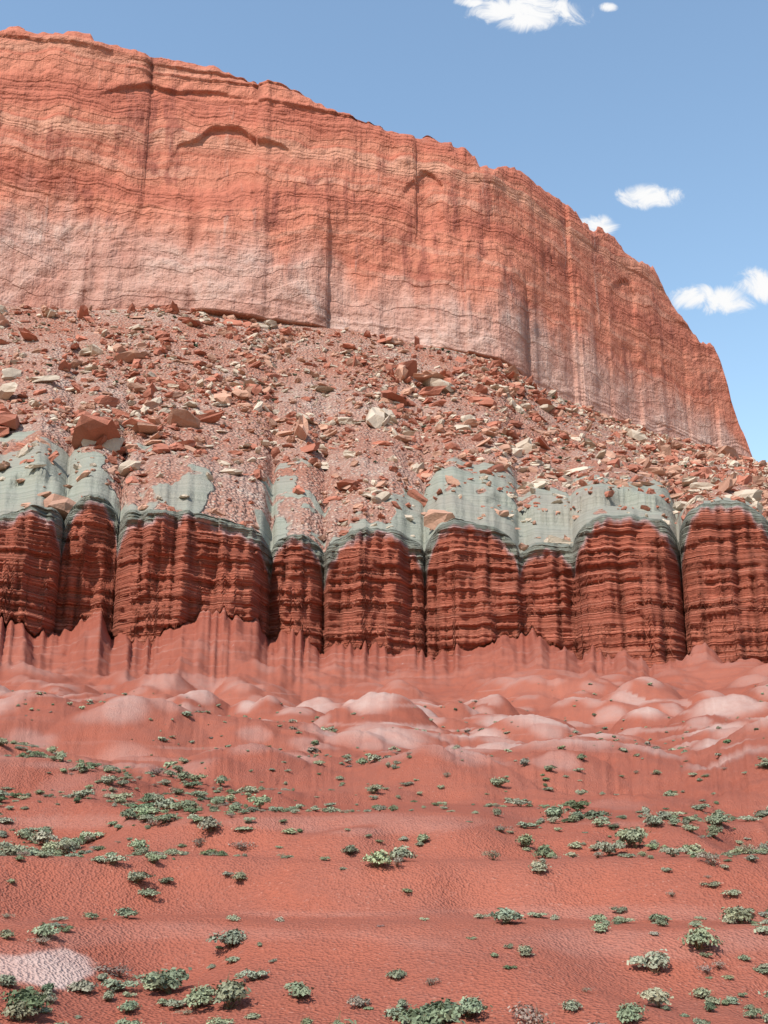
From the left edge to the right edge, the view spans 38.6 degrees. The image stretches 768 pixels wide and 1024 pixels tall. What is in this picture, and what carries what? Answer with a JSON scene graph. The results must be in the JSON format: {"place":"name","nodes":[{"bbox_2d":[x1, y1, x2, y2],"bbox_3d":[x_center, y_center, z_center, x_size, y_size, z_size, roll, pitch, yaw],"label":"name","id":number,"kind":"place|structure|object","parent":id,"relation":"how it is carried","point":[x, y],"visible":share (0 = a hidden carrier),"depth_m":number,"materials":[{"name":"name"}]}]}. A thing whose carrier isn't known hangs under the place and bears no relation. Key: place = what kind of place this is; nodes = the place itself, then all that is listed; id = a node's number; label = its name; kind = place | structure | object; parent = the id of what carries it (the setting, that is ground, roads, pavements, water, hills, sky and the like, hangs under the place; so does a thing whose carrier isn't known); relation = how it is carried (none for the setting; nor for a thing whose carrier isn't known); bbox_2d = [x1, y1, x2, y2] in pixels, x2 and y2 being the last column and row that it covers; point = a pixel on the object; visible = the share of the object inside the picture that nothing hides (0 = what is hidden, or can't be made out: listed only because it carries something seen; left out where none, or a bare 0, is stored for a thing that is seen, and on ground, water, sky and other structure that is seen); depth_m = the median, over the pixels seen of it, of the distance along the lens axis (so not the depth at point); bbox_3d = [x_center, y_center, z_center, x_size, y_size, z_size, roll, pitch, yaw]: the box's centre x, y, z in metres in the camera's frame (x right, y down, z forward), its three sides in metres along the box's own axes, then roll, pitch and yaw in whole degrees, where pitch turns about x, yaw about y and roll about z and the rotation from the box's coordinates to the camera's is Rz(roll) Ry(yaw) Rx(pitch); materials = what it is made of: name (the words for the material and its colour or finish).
{"place":"outdoors","nodes":[
{"label":"outdoors","id":0,"kind":"place"},
{"bbox_2d":[0,26,767,1023],"bbox_3d":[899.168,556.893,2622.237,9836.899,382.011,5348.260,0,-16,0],"label":"desert terrain","id":1,"kind":"structure","parent":0,"point":[140,180],"depth_m":247.40,"materials":[{"name":"red stone"}]},
{"bbox_2d":[23,307,687,467],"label":"boulders","id":2,"kind":"object","parent":1,"relation":"on","point":[448,351],"visible":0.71,"depth_m":440.13,"materials":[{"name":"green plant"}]},
{"bbox_2d":[0,300,767,550],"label":"talus boulders","id":3,"kind":"object","parent":1,"relation":"on","point":[98,429],"visible":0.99,"depth_m":395.50,"materials":[{"name":"brown stone"}]},
{"bbox_2d":[0,682,767,1023],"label":"shrubs","id":4,"kind":"object","parent":1,"relation":"on","point":[28,1000],"visible":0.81,"depth_m":29.02,"materials":[{"name":"green plant"}]},
{"bbox_2d":[0,0,767,461],"label":"sky","id":5,"kind":"structure","parent":0,"point":[647,119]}
]}

